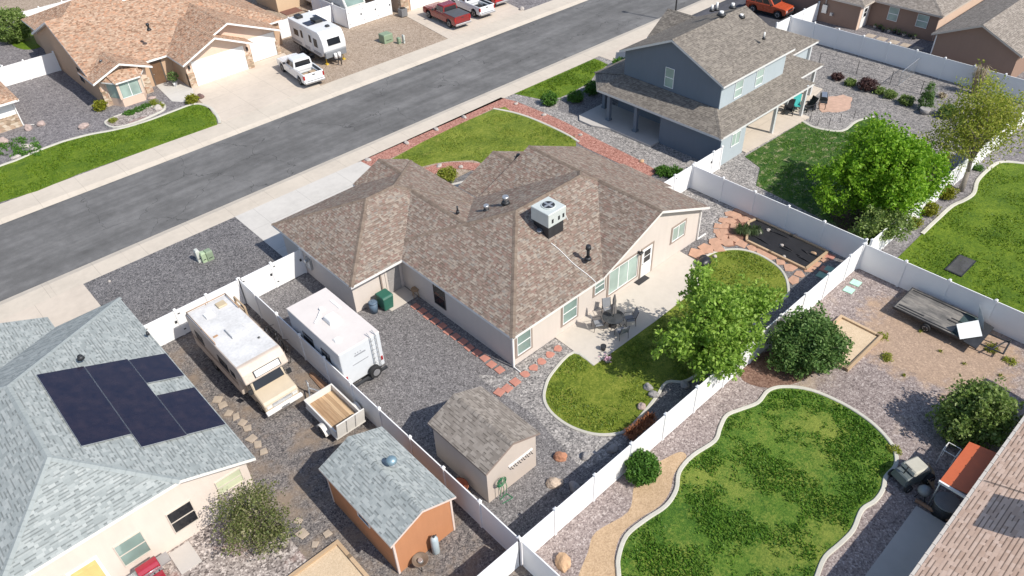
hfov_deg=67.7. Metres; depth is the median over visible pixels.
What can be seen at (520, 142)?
lawn
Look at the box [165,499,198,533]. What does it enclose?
window
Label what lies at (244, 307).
wooden rack
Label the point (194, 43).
house
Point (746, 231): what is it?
strappy plant
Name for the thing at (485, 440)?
garden shed
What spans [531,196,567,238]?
rooftop air conditioner
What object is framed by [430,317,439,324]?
paver
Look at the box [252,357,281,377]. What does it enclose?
front window
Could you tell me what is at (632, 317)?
patio chair
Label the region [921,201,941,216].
shrub
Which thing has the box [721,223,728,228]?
flagstone
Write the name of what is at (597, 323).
patio chair
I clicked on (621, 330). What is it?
patio chair
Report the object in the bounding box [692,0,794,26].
parking pad
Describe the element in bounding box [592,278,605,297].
window
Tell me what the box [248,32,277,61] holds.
garage door
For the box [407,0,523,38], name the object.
driveway
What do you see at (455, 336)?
paver
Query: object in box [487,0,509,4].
pickup truck
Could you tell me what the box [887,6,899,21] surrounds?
window
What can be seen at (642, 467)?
shrub
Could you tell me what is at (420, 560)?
fire bowl
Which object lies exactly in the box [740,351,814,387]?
bare dirt
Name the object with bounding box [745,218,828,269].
garden bed
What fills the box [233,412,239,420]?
flagstone
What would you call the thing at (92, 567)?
door
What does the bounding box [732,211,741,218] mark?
flagstone
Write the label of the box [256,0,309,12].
garden shed
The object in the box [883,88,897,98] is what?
shrub
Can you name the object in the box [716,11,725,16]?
roof vent
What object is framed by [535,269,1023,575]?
gravel yard
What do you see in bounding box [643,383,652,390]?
rock
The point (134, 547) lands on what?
window
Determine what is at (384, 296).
wheeled bin
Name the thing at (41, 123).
rock
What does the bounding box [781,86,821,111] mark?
patio
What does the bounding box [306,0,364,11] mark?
motorhome
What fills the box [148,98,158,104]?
shrub
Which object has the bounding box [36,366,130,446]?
solar panel
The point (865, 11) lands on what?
door
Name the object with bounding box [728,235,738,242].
flagstone
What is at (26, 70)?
fence
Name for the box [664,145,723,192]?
fence
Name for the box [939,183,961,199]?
shrub
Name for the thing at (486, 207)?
roof vent
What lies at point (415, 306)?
paver
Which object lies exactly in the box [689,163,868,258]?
fence
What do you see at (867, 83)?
shrub
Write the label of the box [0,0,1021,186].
ground
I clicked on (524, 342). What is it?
window
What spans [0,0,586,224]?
sidewalk
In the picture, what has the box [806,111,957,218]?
broad tree
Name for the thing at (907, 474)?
ride on mower
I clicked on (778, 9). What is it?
suv
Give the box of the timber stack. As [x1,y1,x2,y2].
[309,372,327,388]
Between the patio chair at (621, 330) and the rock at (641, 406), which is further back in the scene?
the patio chair at (621, 330)
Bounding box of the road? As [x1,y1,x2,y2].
[0,0,699,300]
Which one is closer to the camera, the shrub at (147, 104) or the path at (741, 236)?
the path at (741, 236)
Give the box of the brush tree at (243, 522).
[203,475,301,559]
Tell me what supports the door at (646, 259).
in the house at (510, 285)
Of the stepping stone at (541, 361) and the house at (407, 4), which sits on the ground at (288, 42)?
the house at (407, 4)
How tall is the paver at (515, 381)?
0.072 m
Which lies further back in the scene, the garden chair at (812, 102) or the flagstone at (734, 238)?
the garden chair at (812, 102)
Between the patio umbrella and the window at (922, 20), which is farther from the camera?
the window at (922, 20)
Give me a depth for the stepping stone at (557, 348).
41.43 m
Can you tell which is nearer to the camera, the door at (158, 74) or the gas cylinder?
the gas cylinder
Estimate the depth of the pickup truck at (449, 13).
78.22 m
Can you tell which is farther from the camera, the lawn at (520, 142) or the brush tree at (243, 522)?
the lawn at (520, 142)
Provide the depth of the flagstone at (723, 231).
49.28 m
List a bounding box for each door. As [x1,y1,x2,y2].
[66,555,109,575]
[149,59,167,84]
[190,46,248,85]
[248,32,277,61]
[384,264,403,292]
[409,0,439,9]
[638,241,654,278]
[859,5,869,27]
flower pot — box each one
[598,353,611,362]
[600,344,605,350]
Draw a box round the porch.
[579,104,659,146]
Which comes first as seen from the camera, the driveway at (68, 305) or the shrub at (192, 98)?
the driveway at (68, 305)
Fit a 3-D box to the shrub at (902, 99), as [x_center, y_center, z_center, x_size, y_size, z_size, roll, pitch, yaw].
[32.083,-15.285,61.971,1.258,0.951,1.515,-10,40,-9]
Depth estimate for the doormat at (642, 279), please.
45.69 m
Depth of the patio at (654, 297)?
43.73 m
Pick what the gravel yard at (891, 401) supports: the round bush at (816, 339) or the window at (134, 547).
the round bush at (816, 339)
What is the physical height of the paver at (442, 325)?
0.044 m
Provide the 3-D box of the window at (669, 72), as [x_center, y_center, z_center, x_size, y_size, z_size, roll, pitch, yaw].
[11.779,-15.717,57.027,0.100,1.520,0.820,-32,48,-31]
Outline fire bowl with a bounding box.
[411,552,428,571]
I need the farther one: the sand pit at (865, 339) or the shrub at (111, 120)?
the shrub at (111, 120)
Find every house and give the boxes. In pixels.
[0,81,34,132]
[0,297,255,575]
[21,0,283,106]
[271,145,709,371]
[370,0,439,11]
[594,6,823,165]
[782,0,983,40]
[909,416,1023,575]
[930,0,1023,76]
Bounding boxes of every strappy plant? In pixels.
[731,223,746,234]
[741,223,753,236]
[749,224,761,235]
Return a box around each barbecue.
[129,551,170,575]
[818,92,827,109]
[914,484,931,502]
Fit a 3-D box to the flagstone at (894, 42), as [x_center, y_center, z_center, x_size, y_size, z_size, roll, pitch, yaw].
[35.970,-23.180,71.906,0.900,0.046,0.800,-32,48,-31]
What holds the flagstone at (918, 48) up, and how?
on the gravel yard at (926, 45)
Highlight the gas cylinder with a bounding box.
[430,534,439,554]
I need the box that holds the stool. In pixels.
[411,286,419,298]
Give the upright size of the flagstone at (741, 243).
0.036 m
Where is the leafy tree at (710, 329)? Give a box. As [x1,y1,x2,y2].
[650,258,788,386]
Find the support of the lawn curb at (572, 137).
on the lawn at (520, 142)
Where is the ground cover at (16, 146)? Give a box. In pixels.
[0,136,42,156]
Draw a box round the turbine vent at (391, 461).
[386,455,396,467]
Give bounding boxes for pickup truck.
[276,53,324,84]
[423,0,470,27]
[450,0,495,16]
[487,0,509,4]
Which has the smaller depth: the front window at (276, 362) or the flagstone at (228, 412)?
the front window at (276, 362)
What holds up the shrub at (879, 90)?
on the gravel yard at (864, 103)
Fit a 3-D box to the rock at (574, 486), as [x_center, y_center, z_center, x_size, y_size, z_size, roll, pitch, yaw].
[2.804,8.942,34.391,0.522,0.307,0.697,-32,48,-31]
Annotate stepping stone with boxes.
[519,371,529,377]
[529,364,537,370]
[537,358,545,364]
[546,351,554,357]
[554,345,561,351]
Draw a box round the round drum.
[930,492,960,521]
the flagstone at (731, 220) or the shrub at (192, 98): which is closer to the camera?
the flagstone at (731, 220)
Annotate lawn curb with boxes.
[0,103,220,166]
[104,102,165,127]
[493,108,578,141]
[542,248,789,435]
[615,385,898,575]
[802,116,873,131]
[920,161,1023,233]
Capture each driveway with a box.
[0,284,100,326]
[193,53,319,121]
[235,161,370,256]
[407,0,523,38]
[599,34,648,60]
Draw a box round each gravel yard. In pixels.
[0,39,217,203]
[84,217,303,346]
[137,498,307,575]
[162,304,532,575]
[259,142,844,536]
[272,15,446,84]
[505,56,967,259]
[506,0,551,9]
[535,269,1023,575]
[558,87,617,116]
[803,44,1022,151]
[813,20,1023,84]
[881,128,1023,257]
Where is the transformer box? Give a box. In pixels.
[378,31,392,43]
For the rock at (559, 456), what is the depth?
35.62 m
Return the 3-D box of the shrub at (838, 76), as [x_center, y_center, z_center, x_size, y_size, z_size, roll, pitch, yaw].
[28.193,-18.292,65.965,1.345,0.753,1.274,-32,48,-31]
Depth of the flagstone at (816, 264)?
46.34 m
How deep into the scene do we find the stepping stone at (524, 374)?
40.02 m
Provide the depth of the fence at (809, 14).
74.59 m
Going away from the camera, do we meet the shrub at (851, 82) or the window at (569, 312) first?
the window at (569, 312)
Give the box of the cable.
[551,243,595,285]
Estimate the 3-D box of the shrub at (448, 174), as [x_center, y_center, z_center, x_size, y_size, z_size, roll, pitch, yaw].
[-4.699,-8.226,55.123,1.704,1.161,1.788,-7,40,-6]
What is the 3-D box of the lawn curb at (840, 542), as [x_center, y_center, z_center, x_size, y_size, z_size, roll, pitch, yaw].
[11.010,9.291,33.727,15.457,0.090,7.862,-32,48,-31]
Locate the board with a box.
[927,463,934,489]
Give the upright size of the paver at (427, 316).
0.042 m
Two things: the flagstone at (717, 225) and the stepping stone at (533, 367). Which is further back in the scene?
the flagstone at (717, 225)
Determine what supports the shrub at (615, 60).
on the gravel yard at (740, 169)
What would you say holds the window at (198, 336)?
in the motorhome at (240, 347)
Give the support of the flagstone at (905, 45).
on the gravel yard at (926, 45)
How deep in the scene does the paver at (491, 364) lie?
40.65 m
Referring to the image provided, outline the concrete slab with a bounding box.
[865,506,948,575]
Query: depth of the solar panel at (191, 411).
34.71 m
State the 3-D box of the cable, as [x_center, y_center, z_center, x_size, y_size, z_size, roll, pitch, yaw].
[3.399,-1.316,42.235,3.150,1.530,0.122,27,48,31]
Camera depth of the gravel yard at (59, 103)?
66.63 m
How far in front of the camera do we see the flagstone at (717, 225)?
49.75 m
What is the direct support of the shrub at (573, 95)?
on the gravel yard at (590, 102)
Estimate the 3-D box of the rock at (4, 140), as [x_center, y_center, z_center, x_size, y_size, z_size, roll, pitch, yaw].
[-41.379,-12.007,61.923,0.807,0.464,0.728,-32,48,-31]
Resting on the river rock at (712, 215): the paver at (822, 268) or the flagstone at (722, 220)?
the flagstone at (722, 220)
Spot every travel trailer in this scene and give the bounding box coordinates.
[286,288,387,386]
[288,12,346,64]
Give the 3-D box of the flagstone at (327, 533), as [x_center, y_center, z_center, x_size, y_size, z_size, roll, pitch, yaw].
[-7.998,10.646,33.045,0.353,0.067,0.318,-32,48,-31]
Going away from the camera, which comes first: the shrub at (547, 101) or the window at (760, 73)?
the window at (760, 73)
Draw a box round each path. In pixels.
[156,79,192,101]
[452,181,462,186]
[725,208,746,246]
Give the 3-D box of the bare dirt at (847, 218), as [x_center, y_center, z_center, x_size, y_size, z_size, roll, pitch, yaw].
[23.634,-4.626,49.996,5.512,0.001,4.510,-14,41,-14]
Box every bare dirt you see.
[579,452,685,575]
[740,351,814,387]
[829,200,888,235]
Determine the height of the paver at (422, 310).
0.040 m
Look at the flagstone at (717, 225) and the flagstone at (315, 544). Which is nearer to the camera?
the flagstone at (315, 544)
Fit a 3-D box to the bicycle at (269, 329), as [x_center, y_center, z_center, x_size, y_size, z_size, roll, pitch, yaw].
[-13.307,2.622,42.429,1.741,0.934,0.509,30,35,33]
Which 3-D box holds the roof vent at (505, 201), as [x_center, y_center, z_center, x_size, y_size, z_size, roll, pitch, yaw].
[-0.381,-5.185,44.809,0.576,0.500,0.548,-32,48,-31]
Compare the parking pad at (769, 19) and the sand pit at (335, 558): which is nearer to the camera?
the sand pit at (335, 558)
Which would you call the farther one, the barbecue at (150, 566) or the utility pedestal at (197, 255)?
the utility pedestal at (197, 255)
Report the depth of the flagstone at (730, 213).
50.75 m
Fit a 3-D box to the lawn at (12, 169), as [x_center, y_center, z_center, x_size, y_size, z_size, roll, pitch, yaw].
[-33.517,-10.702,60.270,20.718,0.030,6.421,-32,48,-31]
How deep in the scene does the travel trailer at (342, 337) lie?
39.14 m
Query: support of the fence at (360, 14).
on the ground at (288, 42)
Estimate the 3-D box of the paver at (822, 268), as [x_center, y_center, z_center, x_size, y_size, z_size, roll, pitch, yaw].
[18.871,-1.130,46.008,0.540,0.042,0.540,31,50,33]
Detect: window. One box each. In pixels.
[104,76,146,106]
[113,530,151,566]
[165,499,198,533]
[194,330,204,345]
[214,468,244,495]
[217,355,229,372]
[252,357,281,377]
[357,512,370,528]
[432,284,445,309]
[515,328,532,358]
[561,297,578,327]
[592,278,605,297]
[606,252,639,297]
[664,67,674,88]
[670,218,686,244]
[730,130,740,147]
[733,78,743,98]
[754,67,764,86]
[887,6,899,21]
[915,14,929,28]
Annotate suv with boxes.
[745,0,794,18]
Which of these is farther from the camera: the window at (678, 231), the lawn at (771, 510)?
the window at (678, 231)
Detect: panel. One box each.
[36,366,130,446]
[85,359,186,447]
[129,353,183,383]
[156,387,225,434]
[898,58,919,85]
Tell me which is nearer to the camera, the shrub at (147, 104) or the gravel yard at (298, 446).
the gravel yard at (298, 446)
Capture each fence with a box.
[0,0,124,30]
[0,51,61,85]
[144,278,245,345]
[238,277,520,549]
[241,248,307,296]
[278,5,332,38]
[311,0,347,27]
[345,0,392,28]
[477,542,518,575]
[517,242,865,565]
[522,542,559,575]
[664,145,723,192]
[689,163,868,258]
[775,1,819,30]
[788,15,1023,101]
[819,53,960,100]
[857,242,1023,343]
[869,112,1023,249]
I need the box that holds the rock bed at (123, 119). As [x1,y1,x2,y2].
[106,107,163,125]
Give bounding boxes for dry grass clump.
[623,411,656,440]
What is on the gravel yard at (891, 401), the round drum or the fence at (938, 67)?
the round drum
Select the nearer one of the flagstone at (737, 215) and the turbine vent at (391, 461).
the turbine vent at (391, 461)
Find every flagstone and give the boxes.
[212,396,222,402]
[218,401,227,408]
[224,410,233,415]
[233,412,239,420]
[237,419,247,426]
[243,424,250,431]
[245,434,257,442]
[254,440,261,447]
[260,448,267,455]
[293,517,302,523]
[294,528,308,538]
[311,541,318,547]
[323,529,332,537]
[688,248,704,259]
[697,243,713,253]
[709,238,720,246]
[710,244,724,251]
[713,223,721,228]
[713,229,720,233]
[715,233,727,239]
[718,218,729,222]
[719,229,728,233]
[720,238,732,245]
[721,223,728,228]
[724,211,736,216]
[726,218,736,223]
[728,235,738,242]
[730,223,737,229]
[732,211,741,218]
[735,239,747,247]
[737,216,748,222]
[746,214,756,219]
[746,245,755,250]
[756,248,766,255]
[764,252,776,259]
[776,259,784,264]
[784,264,797,271]
[788,275,798,284]
[793,271,804,277]
[804,266,815,271]
[813,262,820,266]
[820,256,828,262]
[865,33,876,37]
[876,36,887,41]
[887,40,899,44]
[899,43,910,47]
[912,46,923,50]
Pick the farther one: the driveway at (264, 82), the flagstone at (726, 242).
the driveway at (264, 82)
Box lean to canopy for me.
[928,442,997,504]
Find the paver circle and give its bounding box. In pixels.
[819,95,851,111]
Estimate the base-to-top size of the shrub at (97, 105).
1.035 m
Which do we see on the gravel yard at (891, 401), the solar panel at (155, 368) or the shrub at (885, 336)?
the shrub at (885, 336)
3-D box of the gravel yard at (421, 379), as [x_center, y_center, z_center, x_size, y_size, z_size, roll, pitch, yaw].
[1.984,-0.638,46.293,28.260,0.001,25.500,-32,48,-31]
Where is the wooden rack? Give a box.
[233,296,248,315]
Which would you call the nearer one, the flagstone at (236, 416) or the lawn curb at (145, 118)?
the flagstone at (236, 416)
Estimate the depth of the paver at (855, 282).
44.91 m
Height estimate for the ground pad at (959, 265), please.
0.116 m
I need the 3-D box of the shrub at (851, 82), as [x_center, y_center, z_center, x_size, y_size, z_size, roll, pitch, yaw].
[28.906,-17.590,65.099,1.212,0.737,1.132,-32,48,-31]
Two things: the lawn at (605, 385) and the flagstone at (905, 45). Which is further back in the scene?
the flagstone at (905, 45)
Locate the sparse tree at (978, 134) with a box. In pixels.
[917,59,1023,191]
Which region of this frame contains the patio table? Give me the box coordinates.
[602,309,624,331]
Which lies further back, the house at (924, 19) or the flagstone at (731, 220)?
the house at (924, 19)
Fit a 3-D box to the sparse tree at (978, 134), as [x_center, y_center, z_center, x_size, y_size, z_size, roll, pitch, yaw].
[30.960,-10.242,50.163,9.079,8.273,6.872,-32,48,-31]
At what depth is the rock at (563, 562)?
31.39 m
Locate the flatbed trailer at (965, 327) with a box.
[892,287,1011,354]
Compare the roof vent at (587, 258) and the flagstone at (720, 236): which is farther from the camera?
the flagstone at (720, 236)
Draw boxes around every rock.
[0,137,8,143]
[10,154,20,159]
[24,124,32,130]
[36,120,45,126]
[78,122,88,129]
[153,104,161,110]
[361,98,656,175]
[425,162,480,173]
[478,339,645,467]
[517,339,570,381]
[545,477,563,489]
[553,451,566,461]
[555,552,570,572]
[569,481,579,492]
[581,451,589,459]
[607,444,617,452]
[637,402,645,409]
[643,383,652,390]
[648,390,658,397]
[680,380,688,388]
[682,189,734,248]
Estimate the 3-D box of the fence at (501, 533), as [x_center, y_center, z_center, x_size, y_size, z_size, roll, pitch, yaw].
[-7.748,5.407,37.918,0.160,1.950,23.740,-32,48,-31]
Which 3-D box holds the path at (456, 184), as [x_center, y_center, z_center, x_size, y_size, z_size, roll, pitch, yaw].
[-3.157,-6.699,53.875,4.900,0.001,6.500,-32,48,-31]
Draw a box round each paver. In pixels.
[410,303,420,309]
[417,307,426,313]
[423,313,432,319]
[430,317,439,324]
[437,322,446,329]
[443,328,452,334]
[450,333,460,339]
[457,338,468,344]
[464,344,474,351]
[472,349,482,356]
[479,354,490,361]
[486,360,496,368]
[493,387,504,396]
[494,366,504,373]
[501,383,512,392]
[509,377,520,385]
[815,271,826,278]
[819,265,828,272]
[824,265,834,272]
[825,253,835,259]
[842,286,854,293]
[850,279,861,286]
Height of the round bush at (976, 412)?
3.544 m
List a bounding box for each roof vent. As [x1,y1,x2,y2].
[77,354,84,360]
[483,204,488,211]
[501,195,509,205]
[584,244,591,261]
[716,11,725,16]
[729,3,736,8]
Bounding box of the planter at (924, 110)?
[920,106,930,114]
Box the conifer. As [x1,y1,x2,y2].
[916,81,937,108]
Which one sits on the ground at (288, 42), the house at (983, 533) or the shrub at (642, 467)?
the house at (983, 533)
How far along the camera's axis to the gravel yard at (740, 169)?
57.88 m
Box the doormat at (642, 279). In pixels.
[634,275,648,284]
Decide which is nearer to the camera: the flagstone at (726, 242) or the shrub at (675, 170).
the flagstone at (726, 242)
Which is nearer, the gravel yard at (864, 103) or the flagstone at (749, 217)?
the flagstone at (749, 217)
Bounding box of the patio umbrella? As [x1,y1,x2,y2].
[608,294,616,328]
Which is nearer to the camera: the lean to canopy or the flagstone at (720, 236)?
the lean to canopy
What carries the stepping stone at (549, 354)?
on the river rock at (542, 372)
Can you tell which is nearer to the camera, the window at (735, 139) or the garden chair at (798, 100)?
the window at (735, 139)
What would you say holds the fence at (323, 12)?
on the ground at (288, 42)
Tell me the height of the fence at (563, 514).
1.950 m
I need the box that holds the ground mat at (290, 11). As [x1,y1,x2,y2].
[280,7,302,15]
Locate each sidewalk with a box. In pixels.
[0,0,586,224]
[0,0,724,319]
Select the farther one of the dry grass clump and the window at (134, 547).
the dry grass clump
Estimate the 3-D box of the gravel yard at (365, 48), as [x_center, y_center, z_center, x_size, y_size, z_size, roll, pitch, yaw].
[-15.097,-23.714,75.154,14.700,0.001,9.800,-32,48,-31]
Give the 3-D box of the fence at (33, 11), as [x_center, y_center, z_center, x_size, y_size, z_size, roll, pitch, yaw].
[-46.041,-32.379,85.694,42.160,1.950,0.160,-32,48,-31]
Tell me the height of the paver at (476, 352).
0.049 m
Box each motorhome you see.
[185,293,302,416]
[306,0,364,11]
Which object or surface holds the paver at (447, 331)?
on the gravel yard at (421, 379)
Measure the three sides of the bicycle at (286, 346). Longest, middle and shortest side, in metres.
1.741 x 0.934 x 0.509 m
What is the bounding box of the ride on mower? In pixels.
[888,456,935,492]
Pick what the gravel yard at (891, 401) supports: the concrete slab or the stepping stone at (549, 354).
the concrete slab
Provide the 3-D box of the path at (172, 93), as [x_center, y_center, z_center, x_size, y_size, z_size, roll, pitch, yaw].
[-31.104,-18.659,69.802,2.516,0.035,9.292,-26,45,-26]
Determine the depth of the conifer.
60.66 m
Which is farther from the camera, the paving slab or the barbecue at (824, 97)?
the barbecue at (824, 97)
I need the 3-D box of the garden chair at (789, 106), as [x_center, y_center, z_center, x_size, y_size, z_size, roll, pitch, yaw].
[22.258,-14.478,61.173,0.840,1.050,1.050,13,42,18]
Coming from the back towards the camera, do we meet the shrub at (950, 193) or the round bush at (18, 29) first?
the round bush at (18, 29)
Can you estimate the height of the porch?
0.140 m
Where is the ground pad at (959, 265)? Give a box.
[944,254,975,276]
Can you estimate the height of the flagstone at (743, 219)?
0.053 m
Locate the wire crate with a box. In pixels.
[935,442,961,467]
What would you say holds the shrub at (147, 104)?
on the rock bed at (123, 119)
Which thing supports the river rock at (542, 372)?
on the river rock at (526, 393)
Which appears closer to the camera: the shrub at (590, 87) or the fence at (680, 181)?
the fence at (680, 181)
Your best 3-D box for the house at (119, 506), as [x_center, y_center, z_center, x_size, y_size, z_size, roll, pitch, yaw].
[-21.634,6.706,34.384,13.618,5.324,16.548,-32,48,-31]
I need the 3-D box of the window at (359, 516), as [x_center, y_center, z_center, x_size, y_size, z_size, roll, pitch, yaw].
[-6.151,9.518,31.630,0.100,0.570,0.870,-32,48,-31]
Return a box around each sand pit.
[288,539,368,575]
[833,315,882,371]
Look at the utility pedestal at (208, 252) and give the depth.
48.42 m
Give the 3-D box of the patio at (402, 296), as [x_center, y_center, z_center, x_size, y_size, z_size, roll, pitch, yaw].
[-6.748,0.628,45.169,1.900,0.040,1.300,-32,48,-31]
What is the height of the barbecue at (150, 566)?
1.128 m
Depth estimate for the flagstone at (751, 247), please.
47.88 m
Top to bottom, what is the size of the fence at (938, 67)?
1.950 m
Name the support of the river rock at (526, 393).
on the gravel yard at (421, 379)
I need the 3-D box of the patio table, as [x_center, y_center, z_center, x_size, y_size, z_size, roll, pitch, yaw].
[5.627,1.847,42.483,1.240,0.714,1.240,-32,48,-31]
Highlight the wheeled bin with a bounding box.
[375,288,393,310]
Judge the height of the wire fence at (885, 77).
1.200 m
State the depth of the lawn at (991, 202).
47.73 m
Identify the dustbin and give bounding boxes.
[368,299,377,313]
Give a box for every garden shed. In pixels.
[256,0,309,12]
[319,426,455,573]
[428,386,539,502]
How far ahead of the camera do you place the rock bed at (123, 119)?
64.66 m
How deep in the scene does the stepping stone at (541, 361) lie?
40.71 m
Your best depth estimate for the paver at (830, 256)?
46.92 m
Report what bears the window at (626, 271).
in the house at (510, 285)
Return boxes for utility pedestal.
[193,248,201,262]
[199,251,207,262]
[203,248,214,260]
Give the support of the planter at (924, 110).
on the gravel yard at (864, 103)
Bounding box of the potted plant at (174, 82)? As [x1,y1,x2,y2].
[166,70,178,86]
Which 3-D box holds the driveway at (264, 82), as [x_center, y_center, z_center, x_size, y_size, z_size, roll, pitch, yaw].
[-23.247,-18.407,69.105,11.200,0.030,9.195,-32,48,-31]
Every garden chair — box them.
[783,99,795,115]
[793,94,801,107]
[804,95,818,112]
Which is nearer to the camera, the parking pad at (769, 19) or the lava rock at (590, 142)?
the lava rock at (590, 142)
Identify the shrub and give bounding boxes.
[91,99,107,111]
[108,117,117,123]
[122,109,135,115]
[133,106,143,111]
[140,102,150,108]
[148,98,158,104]
[184,93,199,104]
[437,165,458,182]
[540,90,560,105]
[567,89,583,102]
[583,80,597,95]
[611,56,624,63]
[624,447,661,486]
[654,164,671,177]
[665,164,682,177]
[831,72,845,81]
[844,77,857,86]
[848,204,919,244]
[856,76,880,91]
[871,85,886,94]
[877,331,888,340]
[880,351,893,361]
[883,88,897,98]
[886,443,901,454]
[897,94,915,105]
[908,216,924,228]
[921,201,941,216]
[936,92,947,97]
[937,103,956,119]
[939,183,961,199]
[969,64,991,92]
[973,164,984,171]
[984,341,1000,353]
[1002,356,1018,365]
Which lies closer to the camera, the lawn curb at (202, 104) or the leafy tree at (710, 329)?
the leafy tree at (710, 329)
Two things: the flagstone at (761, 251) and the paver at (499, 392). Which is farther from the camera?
the flagstone at (761, 251)
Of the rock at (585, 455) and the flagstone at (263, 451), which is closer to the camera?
the rock at (585, 455)
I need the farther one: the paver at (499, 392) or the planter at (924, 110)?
the planter at (924, 110)
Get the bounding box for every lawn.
[0,105,217,201]
[11,33,40,49]
[392,107,575,166]
[515,59,607,98]
[545,250,786,432]
[620,388,893,575]
[745,117,939,226]
[898,163,1023,312]
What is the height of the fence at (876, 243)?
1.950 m
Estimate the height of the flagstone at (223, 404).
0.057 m
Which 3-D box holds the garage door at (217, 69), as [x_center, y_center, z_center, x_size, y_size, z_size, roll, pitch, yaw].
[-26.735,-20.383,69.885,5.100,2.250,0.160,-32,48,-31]
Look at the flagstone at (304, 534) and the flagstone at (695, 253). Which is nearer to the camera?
the flagstone at (304, 534)
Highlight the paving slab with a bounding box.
[169,541,201,574]
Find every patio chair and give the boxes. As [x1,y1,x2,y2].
[590,315,604,331]
[601,297,611,312]
[614,324,629,340]
[623,307,638,325]
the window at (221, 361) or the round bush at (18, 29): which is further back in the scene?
the round bush at (18, 29)
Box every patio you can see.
[389,286,416,310]
[555,251,699,364]
[742,106,808,152]
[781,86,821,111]
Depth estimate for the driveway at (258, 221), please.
53.53 m
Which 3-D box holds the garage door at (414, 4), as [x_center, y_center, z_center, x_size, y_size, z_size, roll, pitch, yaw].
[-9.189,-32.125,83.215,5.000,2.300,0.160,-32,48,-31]
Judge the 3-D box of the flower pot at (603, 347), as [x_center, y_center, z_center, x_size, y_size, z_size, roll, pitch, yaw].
[4.928,3.216,41.168,0.320,0.300,0.312,-32,48,-31]
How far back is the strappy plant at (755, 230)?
48.62 m
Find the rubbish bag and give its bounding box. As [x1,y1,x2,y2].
[698,255,711,266]
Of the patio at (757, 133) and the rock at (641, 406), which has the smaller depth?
the rock at (641, 406)
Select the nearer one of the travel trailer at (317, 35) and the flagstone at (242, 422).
the flagstone at (242, 422)
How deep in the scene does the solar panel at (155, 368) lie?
36.91 m
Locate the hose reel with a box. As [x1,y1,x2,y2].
[497,477,512,503]
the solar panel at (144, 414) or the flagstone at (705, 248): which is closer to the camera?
the solar panel at (144, 414)
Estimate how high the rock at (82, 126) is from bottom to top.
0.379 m
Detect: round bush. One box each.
[0,6,31,43]
[765,300,854,380]
[925,373,1023,450]
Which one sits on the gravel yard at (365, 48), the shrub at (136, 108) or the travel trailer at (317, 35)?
the travel trailer at (317, 35)
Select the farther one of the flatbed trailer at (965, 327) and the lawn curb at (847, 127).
the lawn curb at (847, 127)
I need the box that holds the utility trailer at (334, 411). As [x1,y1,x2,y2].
[304,380,365,439]
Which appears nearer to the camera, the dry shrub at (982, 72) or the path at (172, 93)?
the dry shrub at (982, 72)
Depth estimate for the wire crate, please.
34.36 m
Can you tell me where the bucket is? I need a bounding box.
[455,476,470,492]
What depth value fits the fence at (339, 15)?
79.75 m
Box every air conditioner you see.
[398,7,407,16]
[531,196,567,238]
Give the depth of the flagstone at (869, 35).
73.21 m
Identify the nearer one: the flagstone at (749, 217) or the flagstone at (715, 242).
the flagstone at (715, 242)
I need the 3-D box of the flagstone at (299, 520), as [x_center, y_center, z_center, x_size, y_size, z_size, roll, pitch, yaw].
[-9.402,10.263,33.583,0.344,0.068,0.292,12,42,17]
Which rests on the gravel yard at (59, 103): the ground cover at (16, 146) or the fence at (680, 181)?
the ground cover at (16, 146)
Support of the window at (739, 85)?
in the house at (701, 87)
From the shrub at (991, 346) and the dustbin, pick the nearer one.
the shrub at (991, 346)
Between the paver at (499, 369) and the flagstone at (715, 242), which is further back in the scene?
the flagstone at (715, 242)

